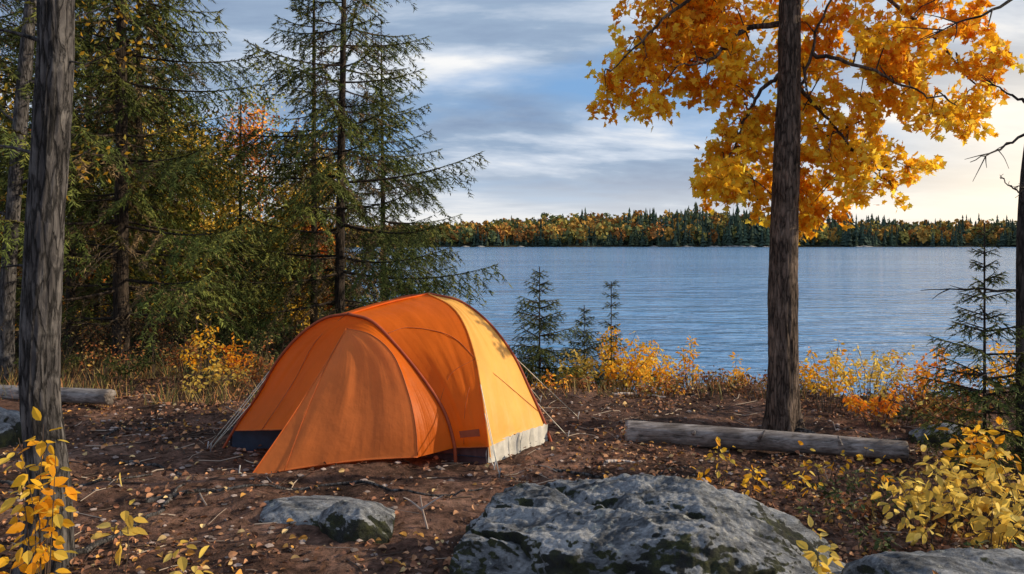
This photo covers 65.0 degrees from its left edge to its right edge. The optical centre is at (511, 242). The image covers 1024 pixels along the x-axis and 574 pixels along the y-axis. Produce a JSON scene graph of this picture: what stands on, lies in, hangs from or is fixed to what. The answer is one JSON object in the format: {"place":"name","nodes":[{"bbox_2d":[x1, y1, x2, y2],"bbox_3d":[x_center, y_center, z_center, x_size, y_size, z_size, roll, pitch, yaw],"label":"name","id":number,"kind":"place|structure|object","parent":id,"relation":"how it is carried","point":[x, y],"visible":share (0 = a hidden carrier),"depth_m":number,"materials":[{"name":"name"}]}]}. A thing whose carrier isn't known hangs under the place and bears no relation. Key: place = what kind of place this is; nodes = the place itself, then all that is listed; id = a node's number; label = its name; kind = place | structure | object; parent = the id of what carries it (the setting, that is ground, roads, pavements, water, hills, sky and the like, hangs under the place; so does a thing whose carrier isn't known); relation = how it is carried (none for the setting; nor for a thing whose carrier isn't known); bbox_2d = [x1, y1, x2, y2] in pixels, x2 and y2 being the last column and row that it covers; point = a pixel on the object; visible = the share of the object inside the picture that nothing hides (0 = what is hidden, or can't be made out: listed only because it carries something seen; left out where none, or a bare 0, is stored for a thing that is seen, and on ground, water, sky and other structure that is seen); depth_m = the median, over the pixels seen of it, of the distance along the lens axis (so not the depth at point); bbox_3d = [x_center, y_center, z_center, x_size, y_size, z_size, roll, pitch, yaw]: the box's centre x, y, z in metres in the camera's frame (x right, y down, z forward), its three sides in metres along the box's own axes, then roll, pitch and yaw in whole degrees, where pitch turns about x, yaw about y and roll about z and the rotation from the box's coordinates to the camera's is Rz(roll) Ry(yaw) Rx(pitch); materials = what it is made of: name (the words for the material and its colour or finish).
{"place":"outdoors","nodes":[
{"label":"outdoors","id":0,"kind":"place"},
{"bbox_2d":[0,345,951,405],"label":"dry grass","id":1,"kind":"structure","parent":0,"point":[131,388],"depth_m":9.20,"materials":[{"name":"brown plant"}]},
{"bbox_2d":[0,240,1023,573],"bbox_3d":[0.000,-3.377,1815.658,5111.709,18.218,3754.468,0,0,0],"label":"ground","id":2,"kind":"structure","parent":0,"point":[444,520],"depth_m":5.82,"materials":[{"name":"brown soil"}]},
{"bbox_2d":[0,407,22,448],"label":"flat rock","id":3,"kind":"object","parent":2,"relation":"on","point":[10,429],"visible":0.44,"depth_m":6.86,"materials":[{"name":"stone"}]},
{"bbox_2d":[0,36,26,281],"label":"spruce tree","id":4,"kind":"object","parent":2,"relation":"on","point":[3,101],"visible":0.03,"depth_m":19.38,"materials":[{"name":"green plant"}]},
{"bbox_2d":[0,539,60,573],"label":"yellow sapling","id":5,"kind":"object","parent":2,"relation":"on","point":[4,561],"visible":0.7,"depth_m":3.59,"materials":[{"name":"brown plant"}]},
{"bbox_2d":[0,407,79,573],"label":"yellow sapling","id":6,"kind":"object","parent":2,"relation":"on","point":[48,507],"visible":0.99,"depth_m":3.60,"materials":[{"name":"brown plant"}]},
{"bbox_2d":[0,0,83,573],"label":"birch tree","id":7,"kind":"object","parent":2,"relation":"on","point":[39,373],"visible":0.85,"depth_m":4.13,"materials":[{"name":"grey plant"}]},
{"bbox_2d":[13,343,80,378],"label":"autumn bush","id":8,"kind":"object","parent":2,"relation":"on","point":[68,358],"visible":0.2,"depth_m":9.44,"materials":[{"name":"brown plant"}]},
{"bbox_2d":[0,385,115,404],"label":"fallen log","id":9,"kind":"object","parent":2,"relation":"on","point":[89,395],"visible":0.66,"depth_m":8.31,"materials":[{"name":"grey wood"}]},
{"bbox_2d":[0,0,161,338],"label":"spruce tree","id":10,"kind":"object","parent":2,"relation":"on","point":[12,14],"visible":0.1,"depth_m":13.29,"materials":[{"name":"green plant"}]},
{"bbox_2d":[0,0,178,382],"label":"aspen tree","id":11,"kind":"object","parent":2,"relation":"on","point":[16,182],"visible":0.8,"depth_m":9.55,"materials":[{"name":"green plant"}]},
{"bbox_2d":[0,0,181,356],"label":"spruce tree","id":12,"kind":"object","parent":2,"relation":"on","point":[69,282],"visible":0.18,"depth_m":12.14,"materials":[{"name":"green plant"}]},
{"bbox_2d":[90,474,147,573],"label":"yellow sapling","id":13,"kind":"object","parent":2,"relation":"on","point":[129,529],"visible":1,"depth_m":3.83,"materials":[{"name":"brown plant"}]},
{"bbox_2d":[0,0,242,310],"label":"spruce tree","id":14,"kind":"object","parent":2,"relation":"on","point":[92,16],"visible":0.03,"depth_m":18.50,"materials":[{"name":"green plant"}]},
{"bbox_2d":[93,352,157,385],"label":"autumn bush","id":15,"kind":"object","parent":2,"relation":"on","point":[122,367],"visible":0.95,"depth_m":9.53,"materials":[{"name":"brown plant"}]},
{"bbox_2d":[0,0,283,367],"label":"spruce tree","id":16,"kind":"object","parent":2,"relation":"on","point":[119,161],"visible":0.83,"depth_m":10.89,"materials":[{"name":"green plant"}]},
{"bbox_2d":[62,0,275,333],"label":"spruce tree","id":17,"kind":"object","parent":2,"relation":"on","point":[139,80],"visible":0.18,"depth_m":15.49,"materials":[{"name":"green plant"}]},
{"bbox_2d":[0,12,358,333],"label":"background trees","id":18,"kind":"object","parent":2,"relation":"on","point":[178,275],"visible":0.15,"depth_m":16.67,"materials":[{"name":"green plant"}]},
{"bbox_2d":[156,334,209,382],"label":"autumn bush","id":19,"kind":"object","parent":2,"relation":"on","point":[183,356],"visible":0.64,"depth_m":9.82,"materials":[{"name":"yellow plant"}]},
{"bbox_2d":[163,540,212,573],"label":"yellow sapling","id":20,"kind":"object","parent":2,"relation":"on","point":[182,562],"visible":1,"depth_m":3.80,"materials":[{"name":"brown plant"}]},
{"bbox_2d":[180,314,240,392],"bbox_3d":[-3.562,1.272,9.310,0.534,0.928,0.619,0,0,25],"label":"autumn bush","id":21,"kind":"object","parent":2,"relation":"on","point":[209,351],"visible":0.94,"depth_m":9.26,"materials":[{"name":"yellow plant"}]},
{"bbox_2d":[180,358,252,400],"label":"autumn bush","id":22,"kind":"object","parent":2,"relation":"on","point":[218,376],"visible":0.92,"depth_m":9.08,"materials":[{"name":"yellow plant"}]},
{"bbox_2d":[190,81,283,342],"bbox_3d":[-4.627,-0.500,13.579,1.701,4.625,1.456,0,0,-10],"label":"spruce tree","id":23,"kind":"object","parent":2,"relation":"on","point":[240,209],"visible":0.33,"depth_m":13.58,"materials":[{"name":"green plant"}]},
{"bbox_2d":[217,331,257,389],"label":"autumn bush","id":24,"kind":"object","parent":2,"relation":"on","point":[235,361],"visible":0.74,"depth_m":9.46,"materials":[{"name":"orange plant"}]},
{"bbox_2d":[229,349,272,394],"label":"autumn bush","id":25,"kind":"object","parent":2,"relation":"on","point":[257,364],"visible":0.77,"depth_m":9.20,"materials":[{"name":"brown plant"}]},
{"bbox_2d":[237,120,345,311],"bbox_3d":[-5.125,-0.607,19.466,2.930,4.868,2.502,0,0,19],"label":"spruce tree","id":26,"kind":"object","parent":2,"relation":"on","point":[282,205],"visible":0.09,"depth_m":19.34,"materials":[{"name":"green plant"}]},
{"bbox_2d":[258,495,359,525],"bbox_3d":[-1.209,1.687,5.021,0.978,0.168,0.617,0,0,0],"label":"flat rock","id":27,"kind":"object","parent":2,"relation":"on","point":[298,510],"visible":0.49,"depth_m":4.90,"materials":[{"name":"stone"}]},
{"bbox_2d":[228,1,394,323],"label":"spruce tree","id":28,"kind":"object","parent":2,"relation":"on","point":[316,228],"visible":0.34,"depth_m":14.54,"materials":[{"name":"green plant"}]},
{"bbox_2d":[161,0,512,360],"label":"spruce tree","id":29,"kind":"object","parent":2,"relation":"on","point":[338,186],"visible":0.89,"depth_m":12.66,"materials":[{"name":"green plant"}]},
{"bbox_2d":[318,500,394,543],"bbox_3d":[-0.911,1.682,4.750,0.449,0.338,0.472,0,0,0],"label":"flat rock","id":30,"kind":"object","parent":2,"relation":"on","point":[342,521],"visible":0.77,"depth_m":4.61,"materials":[{"name":"stone"}]},
{"bbox_2d":[280,20,464,331],"bbox_3d":[-2.765,-0.990,17.272,3.912,7.612,4.582,0,0,-6],"label":"spruce tree","id":31,"kind":"object","parent":2,"relation":"on","point":[396,224],"visible":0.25,"depth_m":16.98,"materials":[{"name":"green plant"}]},
{"bbox_2d":[207,292,579,476],"bbox_3d":[-0.935,1.104,7.105,3.139,1.352,2.798,0,0,0],"label":"dome tent","id":32,"kind":"object","parent":2,"relation":"on","point":[428,374],"visible":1,"depth_m":6.24,"materials":[{"name":"orange fabric"}]},
{"bbox_2d":[254,329,417,473],"bbox_3d":[-1.295,1.185,6.095,1.190,1.010,0.610,0,0,0],"label":"vestibule door panel","id":33,"kind":"structure","parent":32,"relation":"in","point":[359,408],"depth_m":6.01,"materials":[{"name":"orange fabric"}]},
{"bbox_2d":[0,418,908,555],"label":"roots","id":34,"kind":"object","parent":2,"relation":"on","point":[102,541],"visible":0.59,"depth_m":5.42,"materials":[{"name":"brown plant"}]},
{"bbox_2d":[0,376,1022,573],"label":"fallen leaves","id":35,"kind":"object","parent":2,"relation":"on","point":[404,533],"depth_m":5.85,"materials":[{"name":"brown plant"}]},
{"bbox_2d":[0,401,1023,573],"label":"pebbles","id":36,"kind":"object","parent":2,"relation":"on","point":[302,541],"visible":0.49,"depth_m":5.68,"materials":[{"name":"grey stone"}]},
{"bbox_2d":[15,262,1023,573],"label":"undergrowth","id":37,"kind":"object","parent":2,"relation":"on","point":[669,388],"visible":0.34,"depth_m":9.49,"materials":[{"name":"yellow plant"}]},
{"bbox_2d":[23,202,1016,245],"bbox_3d":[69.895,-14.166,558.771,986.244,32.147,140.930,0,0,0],"label":"distant forest","id":38,"kind":"object","parent":2,"relation":"on","point":[687,227],"visible":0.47,"depth_m":517.13,"materials":[{"name":"green plant"}]},
{"bbox_2d":[521,351,556,385],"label":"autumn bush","id":39,"kind":"object","parent":2,"relation":"on","point":[530,377],"visible":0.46,"depth_m":9.96,"materials":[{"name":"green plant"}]},
{"bbox_2d":[508,266,613,389],"bbox_3d":[0.395,1.307,10.507,1.940,2.000,1.689,0,0,0],"label":"young spruce","id":40,"kind":"object","parent":2,"relation":"on","point":[540,355],"visible":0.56,"depth_m":10.41,"materials":[{"name":"green plant"}]},
{"bbox_2d":[552,349,598,388],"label":"autumn bush","id":41,"kind":"object","parent":2,"relation":"on","point":[589,362],"visible":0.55,"depth_m":10.16,"materials":[{"name":"yellow plant"}]},
{"bbox_2d":[549,305,633,391],"bbox_3d":[0.963,1.638,10.923,1.351,1.600,1.552,0,0,-25],"label":"young spruce","id":42,"kind":"object","parent":2,"relation":"on","point":[585,337],"visible":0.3,"depth_m":10.86,"materials":[{"name":"green plant"}]},
{"bbox_2d":[590,279,629,387],"bbox_3d":[1.248,1.349,10.187,0.499,1.779,0.436,0,0,-22],"label":"young spruce","id":43,"kind":"object","parent":2,"relation":"on","point":[614,283],"visible":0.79,"depth_m":10.19,"materials":[{"name":"green plant"}]},
{"bbox_2d":[585,324,658,390],"bbox_3d":[1.424,1.552,10.299,0.950,1.048,1.197,0,0,0],"label":"autumn bush","id":44,"kind":"object","parent":2,"relation":"on","point":[642,369],"visible":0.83,"depth_m":10.16,"materials":[{"name":"yellow plant"}]},
{"bbox_2d":[449,473,845,573],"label":"boulder","id":45,"kind":"object","parent":2,"relation":"on","point":[624,523],"visible":0.98,"depth_m":3.86,"materials":[{"name":"stone"}]},
{"bbox_2d":[613,340,682,392],"bbox_3d":[1.757,1.718,10.597,0.924,0.931,1.017,0,0,40],"label":"autumn bush","id":46,"kind":"object","parent":2,"relation":"on","point":[661,372],"visible":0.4,"depth_m":10.52,"materials":[{"name":"yellow plant"}]},
{"bbox_2d":[462,245,872,246],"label":"shore rocks","id":47,"kind":"object","parent":2,"relation":"on","point":[692,246],"visible":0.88,"depth_m":493.30,"materials":[{"name":"grey stone"}]},
{"bbox_2d":[660,358,678,393],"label":"autumn bush","id":48,"kind":"object","parent":2,"relation":"on","point":[674,366],"visible":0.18,"depth_m":11.18,"materials":[{"name":"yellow plant"}]},
{"bbox_2d":[675,335,703,386],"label":"autumn bush","id":49,"kind":"object","parent":2,"relation":"on","point":[689,361],"visible":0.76,"depth_m":10.97,"materials":[{"name":"yellow plant"}]},
{"bbox_2d":[693,467,710,481],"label":"golden seedling","id":50,"kind":"object","parent":2,"relation":"on","point":[700,474],"visible":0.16,"depth_m":5.40,"materials":[{"name":"yellow plant"}]},
{"bbox_2d":[705,437,736,485],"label":"golden seedling","id":51,"kind":"object","parent":2,"relation":"on","point":[722,450],"visible":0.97,"depth_m":5.60,"materials":[{"name":"yellow plant"}]},
{"bbox_2d":[725,352,750,384],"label":"autumn bush","id":52,"kind":"object","parent":2,"relation":"on","point":[740,373],"visible":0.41,"depth_m":10.61,"materials":[{"name":"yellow plant"}]},
{"bbox_2d":[740,465,767,499],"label":"golden seedling","id":53,"kind":"object","parent":2,"relation":"on","point":[748,476],"visible":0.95,"depth_m":5.21,"materials":[{"name":"yellow plant"}]},
{"bbox_2d":[624,420,908,459],"bbox_3d":[2.029,1.607,6.578,2.215,0.206,0.227,0,0,15],"label":"fallen log","id":54,"kind":"object","parent":2,"relation":"on","point":[693,435],"visible":0.94,"depth_m":6.54,"materials":[{"name":"grey wood"}]},
{"bbox_2d":[782,460,823,499],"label":"golden seedling","id":55,"kind":"object","parent":2,"relation":"on","point":[804,480],"visible":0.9,"depth_m":5.25,"materials":[{"name":"yellow plant"}]},
{"bbox_2d":[584,0,1023,431],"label":"maple tree","id":56,"kind":"object","parent":2,"relation":"on","point":[685,28],"visible":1,"depth_m":7.55,"materials":[{"name":"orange plant"}]},
{"bbox_2d":[796,540,843,573],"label":"yellow sapling","id":57,"kind":"object","parent":2,"relation":"on","point":[811,557],"visible":0.84,"depth_m":3.88,"materials":[{"name":"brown plant"}]},
{"bbox_2d":[805,515,837,553],"bbox_3d":[1.616,1.614,4.345,0.254,0.270,0.305,0,0,9],"label":"yellow sapling","id":58,"kind":"object","parent":2,"relation":"on","point":[810,524],"visible":0.2,"depth_m":4.36,"materials":[{"name":"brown plant"}]},
{"bbox_2d":[798,441,851,481],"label":"golden seedling","id":59,"kind":"object","parent":2,"relation":"on","point":[826,462],"visible":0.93,"depth_m":5.88,"materials":[{"name":"yellow plant"}]},
{"bbox_2d":[799,339,870,414],"bbox_3d":[3.197,1.363,8.156,0.762,0.787,0.741,0,0,15],"label":"autumn bush","id":60,"kind":"object","parent":2,"relation":"on","point":[814,376],"visible":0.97,"depth_m":8.07,"materials":[{"name":"yellow plant"}]},
{"bbox_2d":[826,345,914,402],"bbox_3d":[3.776,1.410,8.482,0.964,0.663,0.808,0,0,-29],"label":"autumn bush","id":61,"kind":"object","parent":2,"relation":"on","point":[873,376],"visible":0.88,"depth_m":8.38,"materials":[{"name":"yellow plant"}]},
{"bbox_2d":[838,388,903,428],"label":"autumn bush","id":62,"kind":"object","parent":2,"relation":"on","point":[854,401],"visible":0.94,"depth_m":7.45,"materials":[{"name":"orange plant"}]},
{"bbox_2d":[856,447,894,492],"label":"golden seedling","id":63,"kind":"object","parent":2,"relation":"on","point":[877,460],"visible":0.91,"depth_m":5.60,"materials":[{"name":"yellow plant"}]},
{"bbox_2d":[870,464,981,549],"bbox_3d":[2.381,1.504,4.588,0.531,0.506,0.803,0,0,36],"label":"yellow leaf shrub","id":64,"kind":"object","parent":2,"relation":"on","point":[960,497],"visible":0.94,"depth_m":4.55,"materials":[{"name":"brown plant"}]},
{"bbox_2d":[841,547,1023,573],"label":"boulder","id":65,"kind":"object","parent":2,"relation":"on","point":[969,560],"visible":1,"depth_m":3.78,"materials":[{"name":"stone"}]},
{"bbox_2d":[884,345,981,408],"bbox_3d":[4.393,1.398,8.301,0.839,0.713,0.938,0,0,9],"label":"autumn bush","id":66,"kind":"object","parent":2,"relation":"on","point":[928,374],"visible":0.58,"depth_m":8.26,"materials":[{"name":"orange plant"}]},
{"bbox_2d":[908,423,966,444],"bbox_3d":[3.743,1.711,6.990,0.536,0.286,0.369,0,0,0],"label":"flat rock","id":67,"kind":"object","parent":2,"relation":"on","point":[919,433],"visible":0.3,"depth_m":6.92,"materials":[{"name":"stone"}]},
{"bbox_2d":[905,379,993,426],"bbox_3d":[4.058,1.521,7.375,0.752,0.479,0.628,0,0,0],"label":"autumn bush","id":68,"kind":"object","parent":2,"relation":"on","point":[919,409],"visible":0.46,"depth_m":7.42,"materials":[{"name":"orange plant"}]},
{"bbox_2d":[896,0,1023,472],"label":"dead tree","id":69,"kind":"object","parent":2,"relation":"on","point":[1019,290],"visible":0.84,"depth_m":5.97,"materials":[{"name":"brown wood"}]},
{"bbox_2d":[896,434,1023,532],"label":"yellow leaf shrub","id":70,"kind":"object","parent":2,"relation":"on","point":[976,501],"visible":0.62,"depth_m":4.90,"materials":[{"name":"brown plant"}]},
{"bbox_2d":[909,223,1023,473],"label":"young spruce","id":71,"kind":"object","parent":2,"relation":"on","point":[969,391],"visible":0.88,"depth_m":5.93,"materials":[{"name":"green plant"}]},
{"bbox_2d":[936,416,1022,500],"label":"yellow leaf shrub","id":72,"kind":"object","parent":2,"relation":"on","point":[981,448],"visible":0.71,"depth_m":5.24,"materials":[{"name":"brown plant"}]},
{"bbox_2d":[951,473,1023,548],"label":"yellow leaf shrub","id":73,"kind":"object","parent":2,"relation":"on","point":[1005,526],"visible":0.84,"depth_m":4.37,"materials":[{"name":"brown plant"}]},
{"bbox_2d":[960,449,1023,546],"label":"yellow leaf shrub","id":74,"kind":"object","parent":2,"relation":"on","point":[1014,492],"visible":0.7,"depth_m":4.67,"materials":[{"name":"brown plant"}]},
{"bbox_2d":[971,337,1015,411],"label":"autumn bush","id":75,"kind":"object","parent":2,"relation":"on","point":[1008,369],"visible":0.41,"depth_m":8.01,"materials":[{"name":"orange plant"}]},
{"bbox_2d":[0,0,1023,227],"label":"sky","id":76,"kind":"structure","parent":0,"point":[505,80],"materials":[{"name":"blue"}]},
{"bbox_2d":[345,247,1015,400],"bbox_3d":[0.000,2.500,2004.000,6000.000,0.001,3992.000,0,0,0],"label":"lake water","id":77,"kind":"structure","parent":0,"point":[713,300],"depth_m":35.52,"materials":[{"name":"blue liquid"}]}
]}

